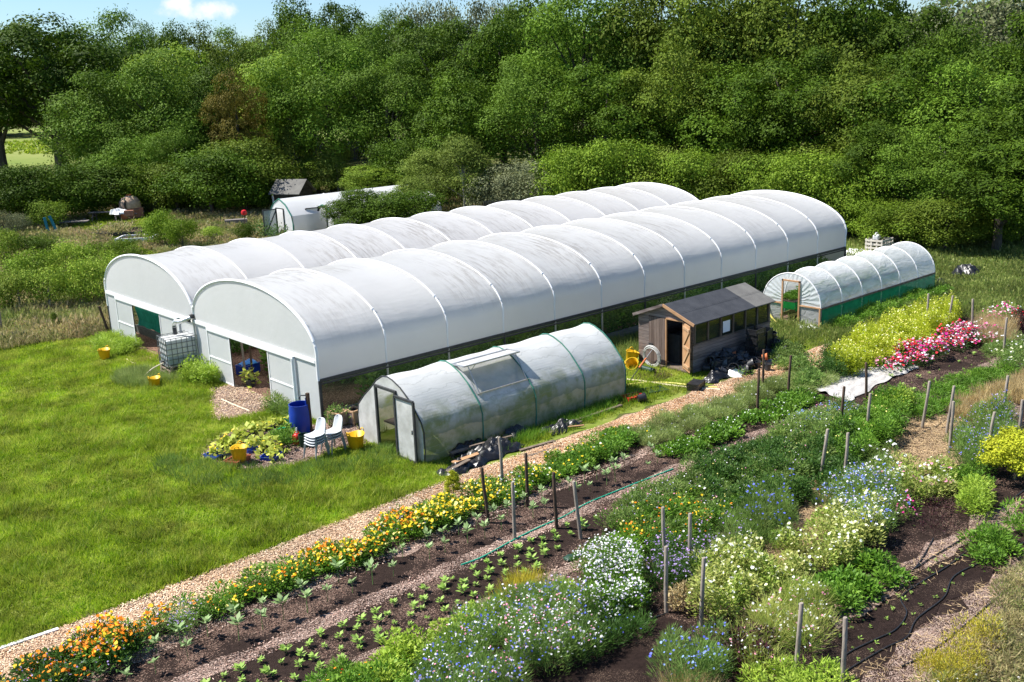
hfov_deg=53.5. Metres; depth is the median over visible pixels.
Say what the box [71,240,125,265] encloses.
bush
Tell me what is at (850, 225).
shrub
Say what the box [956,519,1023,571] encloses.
green clump
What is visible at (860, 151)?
tree
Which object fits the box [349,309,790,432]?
long grass
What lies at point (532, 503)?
young sunflower
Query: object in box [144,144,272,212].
shrub
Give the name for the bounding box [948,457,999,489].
green clump
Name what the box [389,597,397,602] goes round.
seedling
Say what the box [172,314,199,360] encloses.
rain pipe
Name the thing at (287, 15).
tree
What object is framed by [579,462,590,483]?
young sunflower
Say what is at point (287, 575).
marigolds
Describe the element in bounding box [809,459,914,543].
blue flax
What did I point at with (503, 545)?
hose
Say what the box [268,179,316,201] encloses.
little shed
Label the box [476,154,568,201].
shrub
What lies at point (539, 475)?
marigolds
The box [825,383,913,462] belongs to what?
shrubby plants
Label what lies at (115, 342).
weed fringe
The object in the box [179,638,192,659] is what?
young sunflower
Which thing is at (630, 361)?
yellow tub
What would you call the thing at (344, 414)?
planter
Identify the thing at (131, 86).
tree
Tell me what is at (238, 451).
yellow tub
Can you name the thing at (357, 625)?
seedling
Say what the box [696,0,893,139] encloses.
tree
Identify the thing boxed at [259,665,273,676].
seedling
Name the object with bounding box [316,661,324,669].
seedling
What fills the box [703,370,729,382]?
black sheeting
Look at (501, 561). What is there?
seedling
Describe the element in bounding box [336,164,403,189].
tree
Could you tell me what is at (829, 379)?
feathery plants
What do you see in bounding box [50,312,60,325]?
sapling
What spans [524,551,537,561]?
seedling
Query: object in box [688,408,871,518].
parsley clump
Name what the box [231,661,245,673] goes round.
seedling
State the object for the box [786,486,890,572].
umbellifers
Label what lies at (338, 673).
marigold foliage
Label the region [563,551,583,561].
seedling
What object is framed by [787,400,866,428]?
forget me nots
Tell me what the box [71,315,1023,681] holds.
garden soil
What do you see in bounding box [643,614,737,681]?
cornflowers
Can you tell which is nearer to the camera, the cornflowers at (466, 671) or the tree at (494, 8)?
the cornflowers at (466, 671)
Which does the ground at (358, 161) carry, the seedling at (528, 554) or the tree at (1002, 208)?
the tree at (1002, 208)
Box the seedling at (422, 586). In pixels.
[418,583,428,589]
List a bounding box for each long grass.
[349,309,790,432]
[406,328,848,478]
[621,353,692,392]
[770,256,1023,345]
[846,224,1023,292]
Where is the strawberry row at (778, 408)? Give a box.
[652,385,827,457]
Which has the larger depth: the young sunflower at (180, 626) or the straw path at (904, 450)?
the straw path at (904, 450)
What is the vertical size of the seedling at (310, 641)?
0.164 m
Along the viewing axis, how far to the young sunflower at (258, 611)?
19.01 m
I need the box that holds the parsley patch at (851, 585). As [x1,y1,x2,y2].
[801,545,914,621]
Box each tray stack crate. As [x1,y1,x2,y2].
[745,344,764,353]
[746,326,765,335]
[746,335,764,344]
[747,330,764,340]
[747,340,764,348]
[747,349,761,356]
[761,327,772,335]
[762,337,772,345]
[765,333,772,340]
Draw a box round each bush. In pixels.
[0,209,25,233]
[0,228,28,263]
[0,246,63,277]
[0,265,39,309]
[5,211,33,229]
[14,233,65,256]
[14,258,80,303]
[23,198,71,227]
[43,237,97,277]
[44,251,109,303]
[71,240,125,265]
[83,251,118,286]
[104,234,156,254]
[138,205,183,244]
[138,219,159,232]
[158,215,200,247]
[161,196,194,209]
[200,225,224,236]
[230,222,256,237]
[817,340,852,379]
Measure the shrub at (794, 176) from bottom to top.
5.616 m
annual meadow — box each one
[593,392,866,546]
[605,481,744,551]
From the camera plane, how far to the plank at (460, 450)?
27.38 m
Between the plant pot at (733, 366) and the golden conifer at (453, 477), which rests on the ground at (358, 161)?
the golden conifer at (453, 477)
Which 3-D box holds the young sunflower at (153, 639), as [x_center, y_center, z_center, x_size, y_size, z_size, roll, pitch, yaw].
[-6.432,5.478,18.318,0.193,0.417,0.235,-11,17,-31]
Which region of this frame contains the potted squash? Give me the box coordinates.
[239,367,260,387]
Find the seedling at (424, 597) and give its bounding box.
[419,594,428,602]
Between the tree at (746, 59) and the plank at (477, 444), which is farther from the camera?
the tree at (746, 59)
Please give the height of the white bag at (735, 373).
0.221 m
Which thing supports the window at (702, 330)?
in the garden shed at (689, 334)
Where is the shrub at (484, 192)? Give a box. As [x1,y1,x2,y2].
[459,159,526,206]
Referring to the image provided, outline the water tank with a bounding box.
[156,330,198,367]
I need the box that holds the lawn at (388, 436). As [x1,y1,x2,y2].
[0,328,830,637]
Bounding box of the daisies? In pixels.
[716,568,842,676]
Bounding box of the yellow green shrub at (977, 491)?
[953,470,997,523]
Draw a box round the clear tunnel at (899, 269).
[763,241,935,327]
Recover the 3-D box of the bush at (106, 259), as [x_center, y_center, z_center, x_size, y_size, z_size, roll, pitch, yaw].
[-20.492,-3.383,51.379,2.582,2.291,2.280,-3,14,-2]
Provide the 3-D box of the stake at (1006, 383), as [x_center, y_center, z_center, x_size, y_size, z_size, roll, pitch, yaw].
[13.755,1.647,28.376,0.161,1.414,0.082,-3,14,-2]
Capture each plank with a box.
[446,458,470,472]
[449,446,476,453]
[451,452,478,462]
[469,435,512,447]
[519,440,555,450]
[528,445,560,456]
[575,404,622,419]
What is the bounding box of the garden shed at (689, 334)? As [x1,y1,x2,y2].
[632,283,775,372]
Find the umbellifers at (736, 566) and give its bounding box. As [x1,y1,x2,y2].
[681,522,817,627]
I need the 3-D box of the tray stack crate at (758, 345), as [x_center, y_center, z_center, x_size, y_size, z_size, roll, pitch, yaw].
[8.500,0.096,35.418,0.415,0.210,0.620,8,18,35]
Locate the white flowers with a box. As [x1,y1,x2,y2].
[976,301,1021,320]
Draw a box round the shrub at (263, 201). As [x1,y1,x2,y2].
[214,173,272,210]
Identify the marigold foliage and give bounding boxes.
[303,653,421,681]
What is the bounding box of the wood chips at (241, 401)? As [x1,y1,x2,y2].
[209,384,269,419]
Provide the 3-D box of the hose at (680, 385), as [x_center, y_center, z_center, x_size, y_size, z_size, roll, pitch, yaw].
[5.201,1.430,33.023,3.166,0.061,0.211,5,16,27]
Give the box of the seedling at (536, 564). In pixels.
[532,561,541,568]
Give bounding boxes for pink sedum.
[868,349,893,369]
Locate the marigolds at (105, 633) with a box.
[54,601,172,674]
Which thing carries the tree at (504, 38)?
on the ground at (358, 161)
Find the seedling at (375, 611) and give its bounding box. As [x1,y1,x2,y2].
[369,606,380,614]
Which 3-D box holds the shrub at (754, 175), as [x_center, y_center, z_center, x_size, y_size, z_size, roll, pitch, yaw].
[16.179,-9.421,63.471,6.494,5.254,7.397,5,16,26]
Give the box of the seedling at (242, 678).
[237,674,245,681]
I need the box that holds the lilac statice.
[638,517,725,595]
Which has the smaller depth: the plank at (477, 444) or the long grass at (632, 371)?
the plank at (477, 444)
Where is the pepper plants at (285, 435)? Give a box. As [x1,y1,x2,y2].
[266,422,299,452]
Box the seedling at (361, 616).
[355,612,366,622]
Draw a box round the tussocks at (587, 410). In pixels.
[464,386,648,455]
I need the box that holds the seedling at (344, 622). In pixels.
[337,618,347,626]
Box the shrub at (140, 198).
[84,159,166,209]
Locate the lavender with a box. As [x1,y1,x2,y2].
[942,388,1022,474]
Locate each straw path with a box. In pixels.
[766,414,968,567]
[824,497,1023,634]
[861,550,1023,681]
[881,356,1022,444]
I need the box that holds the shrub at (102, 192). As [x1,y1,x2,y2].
[52,160,144,215]
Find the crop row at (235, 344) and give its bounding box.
[230,339,251,353]
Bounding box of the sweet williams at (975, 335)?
[952,318,1000,344]
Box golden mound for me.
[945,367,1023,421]
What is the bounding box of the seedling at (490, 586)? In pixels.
[486,583,493,593]
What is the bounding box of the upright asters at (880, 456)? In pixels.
[857,439,901,487]
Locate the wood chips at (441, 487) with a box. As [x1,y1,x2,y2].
[414,345,829,500]
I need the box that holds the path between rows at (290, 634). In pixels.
[167,401,831,681]
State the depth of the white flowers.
39.71 m
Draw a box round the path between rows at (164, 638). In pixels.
[69,415,736,681]
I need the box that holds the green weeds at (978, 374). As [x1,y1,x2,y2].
[906,358,1021,419]
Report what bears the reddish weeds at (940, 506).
on the garden soil
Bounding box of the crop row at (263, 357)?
[258,349,294,373]
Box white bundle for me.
[110,208,125,214]
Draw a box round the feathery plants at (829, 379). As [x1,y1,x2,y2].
[770,369,842,393]
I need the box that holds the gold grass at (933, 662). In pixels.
[910,607,1007,681]
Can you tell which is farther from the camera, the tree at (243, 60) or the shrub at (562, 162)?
the tree at (243, 60)
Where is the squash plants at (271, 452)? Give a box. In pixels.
[252,436,290,462]
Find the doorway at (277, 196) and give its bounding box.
[275,195,287,199]
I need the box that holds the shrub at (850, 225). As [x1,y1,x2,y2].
[838,194,900,236]
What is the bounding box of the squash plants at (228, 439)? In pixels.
[207,430,248,447]
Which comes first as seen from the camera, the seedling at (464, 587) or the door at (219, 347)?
the seedling at (464, 587)
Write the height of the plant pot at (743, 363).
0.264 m
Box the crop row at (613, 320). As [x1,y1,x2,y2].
[354,255,830,399]
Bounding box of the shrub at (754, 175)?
[723,147,817,198]
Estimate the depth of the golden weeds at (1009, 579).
18.81 m
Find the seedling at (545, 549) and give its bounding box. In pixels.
[540,548,549,554]
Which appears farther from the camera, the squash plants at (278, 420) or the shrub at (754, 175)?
the shrub at (754, 175)
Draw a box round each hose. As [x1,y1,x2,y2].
[221,399,249,410]
[461,468,673,564]
[588,612,666,647]
[627,378,719,389]
[630,382,716,387]
[833,542,1023,678]
[834,538,933,615]
[834,543,975,666]
[837,489,1023,618]
[882,397,947,454]
[901,578,1021,666]
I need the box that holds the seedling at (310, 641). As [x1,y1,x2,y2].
[304,637,312,645]
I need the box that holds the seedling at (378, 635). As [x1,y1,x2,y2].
[373,632,388,642]
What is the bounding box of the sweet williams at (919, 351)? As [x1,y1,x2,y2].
[879,318,979,373]
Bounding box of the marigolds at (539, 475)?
[461,461,560,506]
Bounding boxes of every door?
[115,299,137,345]
[158,314,179,336]
[206,330,234,386]
[262,209,276,235]
[266,351,298,404]
[305,207,317,210]
[393,395,417,463]
[648,316,664,363]
[683,322,690,372]
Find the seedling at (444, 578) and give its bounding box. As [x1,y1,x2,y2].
[440,574,448,583]
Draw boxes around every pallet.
[160,363,182,371]
[160,364,191,374]
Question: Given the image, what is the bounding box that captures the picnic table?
[88,211,120,220]
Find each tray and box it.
[203,448,230,458]
[237,431,254,438]
[247,445,257,453]
[252,445,268,454]
[259,450,283,460]
[270,420,285,428]
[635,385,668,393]
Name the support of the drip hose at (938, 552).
on the straw path at (947, 542)
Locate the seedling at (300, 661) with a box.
[294,658,303,667]
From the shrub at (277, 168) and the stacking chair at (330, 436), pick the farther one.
the shrub at (277, 168)
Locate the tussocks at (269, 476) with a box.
[148,440,404,491]
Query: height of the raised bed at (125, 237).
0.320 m
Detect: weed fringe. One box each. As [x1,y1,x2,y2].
[86,329,142,356]
[109,362,186,387]
[175,354,222,386]
[250,217,292,237]
[260,388,289,417]
[827,284,953,327]
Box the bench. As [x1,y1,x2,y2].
[57,218,89,222]
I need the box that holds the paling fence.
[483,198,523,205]
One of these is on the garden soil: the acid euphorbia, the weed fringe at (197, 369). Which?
the acid euphorbia
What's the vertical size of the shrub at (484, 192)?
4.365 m
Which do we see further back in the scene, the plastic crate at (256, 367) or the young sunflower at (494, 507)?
the plastic crate at (256, 367)
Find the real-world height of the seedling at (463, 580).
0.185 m
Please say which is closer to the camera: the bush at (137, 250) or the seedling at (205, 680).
the seedling at (205, 680)
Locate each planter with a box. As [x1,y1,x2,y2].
[327,407,348,425]
[342,405,357,425]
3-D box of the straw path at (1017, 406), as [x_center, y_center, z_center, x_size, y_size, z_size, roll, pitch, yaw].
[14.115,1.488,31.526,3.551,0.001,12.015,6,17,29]
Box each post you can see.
[98,306,108,332]
[240,343,245,374]
[249,347,253,376]
[299,392,312,432]
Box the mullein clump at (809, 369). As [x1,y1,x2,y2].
[791,352,826,388]
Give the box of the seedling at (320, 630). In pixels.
[316,627,324,636]
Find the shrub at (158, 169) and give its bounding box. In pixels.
[121,157,205,209]
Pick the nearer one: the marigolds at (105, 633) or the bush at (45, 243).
the marigolds at (105, 633)
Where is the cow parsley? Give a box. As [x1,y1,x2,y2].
[978,330,1023,371]
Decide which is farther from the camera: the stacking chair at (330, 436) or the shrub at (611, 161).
the shrub at (611, 161)
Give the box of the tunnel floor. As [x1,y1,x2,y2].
[136,287,759,411]
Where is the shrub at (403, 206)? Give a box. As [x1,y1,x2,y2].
[345,187,452,224]
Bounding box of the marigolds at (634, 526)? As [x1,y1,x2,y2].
[617,495,712,553]
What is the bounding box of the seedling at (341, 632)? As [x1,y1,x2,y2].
[334,630,342,639]
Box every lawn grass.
[0,334,178,408]
[4,138,72,153]
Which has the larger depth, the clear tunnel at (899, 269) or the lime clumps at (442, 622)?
the clear tunnel at (899, 269)
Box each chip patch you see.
[129,347,159,367]
[200,423,368,470]
[210,384,269,418]
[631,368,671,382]
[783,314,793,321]
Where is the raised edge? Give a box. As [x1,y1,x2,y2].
[136,325,160,339]
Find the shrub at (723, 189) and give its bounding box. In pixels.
[683,143,776,199]
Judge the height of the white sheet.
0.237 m
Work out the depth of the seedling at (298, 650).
18.10 m
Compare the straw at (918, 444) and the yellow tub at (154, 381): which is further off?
the yellow tub at (154, 381)
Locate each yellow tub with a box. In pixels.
[97,345,109,359]
[147,373,159,387]
[230,440,247,461]
[345,427,364,449]
[624,357,638,369]
[626,347,639,359]
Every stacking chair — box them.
[303,417,329,453]
[303,420,329,456]
[303,430,329,458]
[303,432,328,460]
[321,417,345,452]
[321,425,344,454]
[326,414,346,450]
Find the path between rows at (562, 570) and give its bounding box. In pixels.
[304,536,626,681]
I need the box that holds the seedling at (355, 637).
[351,634,363,642]
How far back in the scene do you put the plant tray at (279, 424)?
30.38 m
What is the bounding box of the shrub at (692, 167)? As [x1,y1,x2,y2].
[646,145,747,199]
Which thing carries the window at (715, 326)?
in the garden shed at (689, 334)
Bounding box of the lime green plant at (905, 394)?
[882,384,915,413]
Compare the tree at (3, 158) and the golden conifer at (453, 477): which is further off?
the tree at (3, 158)
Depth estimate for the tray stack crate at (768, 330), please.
36.08 m
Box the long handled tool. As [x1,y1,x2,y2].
[630,349,652,380]
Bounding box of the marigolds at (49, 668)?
[0,619,156,681]
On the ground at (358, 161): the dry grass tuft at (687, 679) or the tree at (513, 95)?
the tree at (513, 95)
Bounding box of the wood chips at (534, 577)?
[314,548,601,681]
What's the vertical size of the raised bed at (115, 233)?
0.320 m
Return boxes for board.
[0,627,58,648]
[43,217,48,229]
[48,215,56,229]
[124,210,134,215]
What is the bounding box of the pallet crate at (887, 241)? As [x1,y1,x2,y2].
[865,237,893,250]
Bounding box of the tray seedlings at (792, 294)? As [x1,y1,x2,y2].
[783,274,868,299]
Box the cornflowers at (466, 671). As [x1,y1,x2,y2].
[403,570,608,681]
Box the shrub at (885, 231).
[851,195,948,242]
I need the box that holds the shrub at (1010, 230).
[948,203,1023,244]
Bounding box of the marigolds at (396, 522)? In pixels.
[293,502,435,573]
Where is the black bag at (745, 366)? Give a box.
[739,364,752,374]
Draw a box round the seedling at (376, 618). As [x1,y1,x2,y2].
[372,613,383,622]
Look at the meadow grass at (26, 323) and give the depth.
44.21 m
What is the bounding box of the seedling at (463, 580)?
[459,577,467,583]
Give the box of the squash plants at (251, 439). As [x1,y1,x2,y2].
[242,431,274,447]
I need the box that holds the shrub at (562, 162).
[527,142,622,197]
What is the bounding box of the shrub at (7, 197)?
[0,160,62,219]
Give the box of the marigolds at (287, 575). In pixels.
[165,541,367,621]
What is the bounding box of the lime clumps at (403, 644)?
[342,623,435,681]
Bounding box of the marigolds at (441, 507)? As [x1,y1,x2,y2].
[401,479,500,533]
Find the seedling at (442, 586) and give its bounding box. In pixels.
[437,582,448,589]
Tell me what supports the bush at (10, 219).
on the ground at (358, 161)
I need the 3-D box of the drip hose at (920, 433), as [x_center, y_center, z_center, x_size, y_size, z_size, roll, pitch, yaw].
[11.092,2.353,28.532,5.856,0.023,1.362,-15,19,-40]
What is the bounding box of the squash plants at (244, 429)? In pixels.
[223,421,261,438]
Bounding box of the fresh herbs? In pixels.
[735,653,858,681]
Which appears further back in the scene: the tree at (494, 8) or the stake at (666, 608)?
the tree at (494, 8)
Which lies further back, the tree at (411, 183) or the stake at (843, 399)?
the tree at (411, 183)
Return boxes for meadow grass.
[0,176,553,329]
[0,293,137,349]
[68,210,169,254]
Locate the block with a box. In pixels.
[225,218,247,223]
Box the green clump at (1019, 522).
[995,495,1023,533]
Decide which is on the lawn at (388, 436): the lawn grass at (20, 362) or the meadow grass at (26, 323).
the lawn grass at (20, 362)
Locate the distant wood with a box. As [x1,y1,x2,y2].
[1,0,1023,156]
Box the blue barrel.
[288,400,311,432]
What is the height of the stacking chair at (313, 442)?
0.842 m
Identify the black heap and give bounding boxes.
[951,263,980,274]
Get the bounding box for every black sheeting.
[436,457,476,475]
[449,438,486,457]
[450,435,525,467]
[502,424,529,441]
[542,418,582,434]
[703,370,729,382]
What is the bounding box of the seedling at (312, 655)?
[307,651,319,659]
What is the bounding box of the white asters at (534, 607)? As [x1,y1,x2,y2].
[493,582,607,674]
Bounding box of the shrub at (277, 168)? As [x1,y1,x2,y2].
[196,133,305,207]
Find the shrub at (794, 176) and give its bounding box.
[751,147,856,215]
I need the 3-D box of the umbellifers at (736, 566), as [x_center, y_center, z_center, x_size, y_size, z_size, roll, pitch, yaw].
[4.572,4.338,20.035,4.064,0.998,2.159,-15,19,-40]
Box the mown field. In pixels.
[2,126,401,167]
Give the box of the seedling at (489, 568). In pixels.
[484,565,493,573]
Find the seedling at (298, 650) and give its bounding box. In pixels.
[296,646,306,657]
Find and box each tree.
[0,8,140,177]
[0,40,46,171]
[29,64,168,165]
[33,3,162,130]
[70,120,183,205]
[89,47,243,166]
[111,19,159,121]
[114,40,213,137]
[129,117,214,206]
[143,18,200,93]
[168,60,256,146]
[174,19,243,74]
[185,33,293,150]
[198,67,274,157]
[210,20,259,67]
[221,48,324,161]
[231,13,365,158]
[239,16,300,72]
[241,27,401,192]
[265,0,325,151]
[270,123,321,178]
[289,159,346,193]
[302,139,362,191]
[309,0,373,159]
[322,46,452,171]
[323,18,406,164]
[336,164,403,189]
[350,4,411,88]
[374,14,458,125]
[383,16,509,182]
[386,0,428,45]
[387,175,435,211]
[390,146,467,201]
[407,66,523,198]
[413,0,449,150]
[418,132,503,206]
[431,0,468,55]
[432,3,557,174]
[454,0,494,55]
[466,51,599,191]
[479,0,511,33]
[484,0,593,153]
[506,0,666,148]
[530,61,680,172]
[579,0,742,148]
[602,38,740,159]
[648,0,813,173]
[662,60,807,167]
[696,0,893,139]
[718,44,865,158]
[772,54,928,174]
[773,0,917,84]
[811,117,948,204]
[833,44,1011,199]
[843,0,969,192]
[861,121,1018,242]
[871,55,1023,193]
[896,14,1023,139]
[903,0,971,49]
[925,0,1023,74]
[933,130,1023,250]
[945,78,1023,243]
[952,9,1023,206]
[968,0,1023,61]
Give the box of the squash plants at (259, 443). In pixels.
[251,435,280,450]
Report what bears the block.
on the ground at (358, 161)
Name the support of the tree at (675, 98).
on the ground at (358, 161)
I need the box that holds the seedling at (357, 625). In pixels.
[353,622,360,630]
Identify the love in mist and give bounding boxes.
[615,370,804,447]
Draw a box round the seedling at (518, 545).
[513,542,522,551]
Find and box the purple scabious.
[701,496,782,553]
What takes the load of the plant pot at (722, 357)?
on the plant pot
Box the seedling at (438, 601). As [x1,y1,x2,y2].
[435,595,444,603]
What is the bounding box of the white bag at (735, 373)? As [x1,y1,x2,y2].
[727,367,742,377]
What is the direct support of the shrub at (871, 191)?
on the ground at (358, 161)
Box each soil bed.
[540,613,687,681]
[825,540,1006,681]
[873,344,1000,396]
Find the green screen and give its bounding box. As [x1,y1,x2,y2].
[135,306,180,332]
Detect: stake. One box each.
[480,467,489,522]
[498,437,503,484]
[511,481,516,538]
[524,453,528,506]
[552,472,557,528]
[572,481,582,538]
[661,506,665,564]
[664,546,668,612]
[688,513,691,558]
[699,557,705,625]
[756,368,759,408]
[762,349,764,384]
[787,355,791,390]
[794,602,803,666]
[820,429,828,474]
[840,386,845,419]
[840,616,847,681]
[843,432,849,470]
[865,362,867,403]
[866,393,871,420]
[920,381,930,427]
[926,293,929,312]
[945,386,955,432]
[948,296,953,328]
[948,401,954,450]
[971,299,973,324]
[989,412,995,437]
[1003,317,1007,348]
[1003,375,1008,403]
[1018,399,1023,429]
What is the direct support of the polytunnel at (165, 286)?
on the tunnel floor
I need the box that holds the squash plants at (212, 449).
[202,442,232,457]
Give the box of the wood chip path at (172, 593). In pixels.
[0,345,826,680]
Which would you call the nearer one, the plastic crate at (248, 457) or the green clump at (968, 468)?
the green clump at (968, 468)
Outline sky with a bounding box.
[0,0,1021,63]
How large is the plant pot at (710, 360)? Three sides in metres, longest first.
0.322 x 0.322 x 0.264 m
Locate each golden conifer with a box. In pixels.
[443,468,461,494]
[974,425,1023,479]
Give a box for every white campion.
[553,588,656,667]
[569,528,655,622]
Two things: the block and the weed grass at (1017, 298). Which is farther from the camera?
the block
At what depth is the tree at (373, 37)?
110.20 m
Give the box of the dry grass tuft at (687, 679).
[650,658,724,681]
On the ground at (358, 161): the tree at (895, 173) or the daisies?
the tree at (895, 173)
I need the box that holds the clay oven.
[119,194,143,219]
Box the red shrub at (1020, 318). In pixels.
[1009,308,1023,332]
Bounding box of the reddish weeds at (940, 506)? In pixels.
[916,495,965,534]
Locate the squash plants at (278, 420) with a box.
[267,415,289,425]
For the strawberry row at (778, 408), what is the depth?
28.75 m
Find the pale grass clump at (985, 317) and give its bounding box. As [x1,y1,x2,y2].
[967,307,1022,343]
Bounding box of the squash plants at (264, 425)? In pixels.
[243,416,281,434]
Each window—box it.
[696,322,708,343]
[709,318,721,338]
[722,314,734,334]
[734,310,746,331]
[746,307,757,327]
[758,303,769,323]
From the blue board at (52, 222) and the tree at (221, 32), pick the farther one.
the tree at (221, 32)
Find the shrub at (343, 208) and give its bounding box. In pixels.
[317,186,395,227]
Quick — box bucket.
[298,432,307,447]
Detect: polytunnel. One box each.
[104,182,697,345]
[192,190,846,419]
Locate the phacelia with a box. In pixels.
[137,597,209,642]
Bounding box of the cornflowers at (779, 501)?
[736,465,801,553]
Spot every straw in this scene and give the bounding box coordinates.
[766,415,976,561]
[830,496,1023,632]
[849,557,1023,681]
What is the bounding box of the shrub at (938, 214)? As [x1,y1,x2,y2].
[887,194,1006,249]
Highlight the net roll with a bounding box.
[640,365,655,372]
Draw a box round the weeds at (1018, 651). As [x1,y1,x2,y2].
[908,589,1023,681]
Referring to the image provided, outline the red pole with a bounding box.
[241,210,246,223]
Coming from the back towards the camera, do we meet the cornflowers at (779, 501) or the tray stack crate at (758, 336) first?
the tray stack crate at (758, 336)
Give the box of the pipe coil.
[643,345,660,366]
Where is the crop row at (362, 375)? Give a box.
[322,267,771,386]
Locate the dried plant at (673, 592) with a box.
[667,579,696,613]
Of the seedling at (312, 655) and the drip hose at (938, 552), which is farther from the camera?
the drip hose at (938, 552)
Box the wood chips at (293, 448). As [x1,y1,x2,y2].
[201,423,368,469]
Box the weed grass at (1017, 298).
[898,277,1023,324]
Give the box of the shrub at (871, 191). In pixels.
[799,153,904,235]
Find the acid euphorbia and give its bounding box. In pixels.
[826,289,961,375]
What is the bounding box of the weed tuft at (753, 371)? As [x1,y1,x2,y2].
[735,367,755,376]
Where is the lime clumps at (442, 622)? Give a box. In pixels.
[415,575,574,661]
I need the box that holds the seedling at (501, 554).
[497,551,504,556]
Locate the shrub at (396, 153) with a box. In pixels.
[359,135,436,187]
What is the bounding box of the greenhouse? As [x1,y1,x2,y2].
[262,185,407,235]
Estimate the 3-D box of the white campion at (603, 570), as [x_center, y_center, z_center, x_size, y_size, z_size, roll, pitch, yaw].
[1.921,4.490,19.876,1.739,0.927,3.039,-1,15,4]
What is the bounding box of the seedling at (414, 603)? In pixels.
[409,600,418,608]
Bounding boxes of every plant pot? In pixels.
[245,377,255,386]
[637,393,646,401]
[702,363,711,370]
[705,357,712,365]
[706,355,715,363]
[713,359,722,366]
[719,355,730,360]
[720,366,726,372]
[723,354,734,363]
[726,365,735,371]
[728,363,738,368]
[735,354,743,360]
[738,359,747,365]
[743,366,751,372]
[746,358,755,366]
[754,360,761,367]
[755,353,761,360]
[765,359,771,365]
[765,364,770,370]
[771,339,779,348]
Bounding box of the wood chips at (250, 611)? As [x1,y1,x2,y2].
[79,406,754,681]
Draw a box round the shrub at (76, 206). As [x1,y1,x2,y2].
[0,158,101,219]
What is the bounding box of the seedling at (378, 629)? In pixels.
[372,625,382,632]
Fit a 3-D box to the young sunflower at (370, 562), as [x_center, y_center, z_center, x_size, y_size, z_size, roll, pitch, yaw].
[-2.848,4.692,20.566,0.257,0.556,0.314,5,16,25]
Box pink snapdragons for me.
[891,495,921,518]
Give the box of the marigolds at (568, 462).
[534,424,654,477]
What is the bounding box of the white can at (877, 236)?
[873,232,880,239]
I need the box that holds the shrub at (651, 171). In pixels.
[606,143,697,191]
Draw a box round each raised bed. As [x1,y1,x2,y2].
[89,227,146,236]
[116,234,156,242]
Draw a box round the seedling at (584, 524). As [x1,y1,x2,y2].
[581,520,588,528]
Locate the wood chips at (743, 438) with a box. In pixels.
[171,398,835,681]
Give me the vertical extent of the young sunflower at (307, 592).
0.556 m
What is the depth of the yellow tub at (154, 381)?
34.86 m
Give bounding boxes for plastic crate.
[225,454,250,465]
[235,362,260,375]
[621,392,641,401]
[686,378,705,390]
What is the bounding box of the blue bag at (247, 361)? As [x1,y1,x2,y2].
[239,358,256,365]
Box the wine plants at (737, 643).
[718,620,781,678]
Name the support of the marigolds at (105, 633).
on the garden soil
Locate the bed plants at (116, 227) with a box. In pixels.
[87,216,138,234]
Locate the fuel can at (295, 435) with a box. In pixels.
[292,428,298,444]
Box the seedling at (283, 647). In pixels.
[279,643,291,652]
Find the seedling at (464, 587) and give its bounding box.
[456,583,468,593]
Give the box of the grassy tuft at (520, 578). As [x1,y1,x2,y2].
[481,560,546,604]
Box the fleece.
[818,365,918,400]
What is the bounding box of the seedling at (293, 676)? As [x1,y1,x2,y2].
[290,672,298,678]
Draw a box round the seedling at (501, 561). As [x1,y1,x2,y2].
[498,558,506,564]
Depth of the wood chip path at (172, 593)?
22.04 m
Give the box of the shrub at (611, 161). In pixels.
[556,134,662,190]
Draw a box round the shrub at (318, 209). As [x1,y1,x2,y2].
[305,192,441,226]
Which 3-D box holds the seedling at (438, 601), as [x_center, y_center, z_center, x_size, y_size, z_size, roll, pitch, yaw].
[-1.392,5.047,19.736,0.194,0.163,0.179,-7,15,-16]
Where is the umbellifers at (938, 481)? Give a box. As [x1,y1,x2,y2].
[860,450,959,504]
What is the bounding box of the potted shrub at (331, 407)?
[324,402,350,425]
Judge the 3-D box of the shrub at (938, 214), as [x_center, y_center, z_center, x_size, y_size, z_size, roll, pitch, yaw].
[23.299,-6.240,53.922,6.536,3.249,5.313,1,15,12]
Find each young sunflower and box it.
[120,666,132,679]
[148,633,160,653]
[148,656,158,673]
[169,620,186,646]
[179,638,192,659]
[200,614,211,635]
[227,602,238,624]
[227,611,244,640]
[253,607,266,628]
[258,596,266,613]
[272,593,288,619]
[295,577,307,597]
[299,587,311,612]
[322,583,331,601]
[330,558,344,581]
[348,576,356,592]
[364,556,378,584]
[388,560,396,575]
[389,548,397,560]
[422,526,431,540]
[424,542,433,558]
[441,535,449,547]
[454,516,461,532]
[462,521,473,542]
[471,512,481,526]
[479,519,489,528]
[488,503,496,521]
[503,498,511,515]
[529,500,536,508]
[538,484,545,497]
[539,497,548,503]
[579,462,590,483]
[601,467,610,484]
[610,462,620,481]
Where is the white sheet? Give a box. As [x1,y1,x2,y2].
[846,248,869,255]
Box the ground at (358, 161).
[2,117,1022,640]
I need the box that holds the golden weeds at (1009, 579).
[988,558,1023,629]
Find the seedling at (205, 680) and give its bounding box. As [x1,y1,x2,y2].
[200,678,209,681]
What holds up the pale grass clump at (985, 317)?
on the garden soil
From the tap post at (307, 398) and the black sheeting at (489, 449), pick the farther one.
the tap post at (307, 398)
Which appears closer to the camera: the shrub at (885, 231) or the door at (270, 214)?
the shrub at (885, 231)
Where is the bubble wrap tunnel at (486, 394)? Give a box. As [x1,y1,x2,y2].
[357,323,625,463]

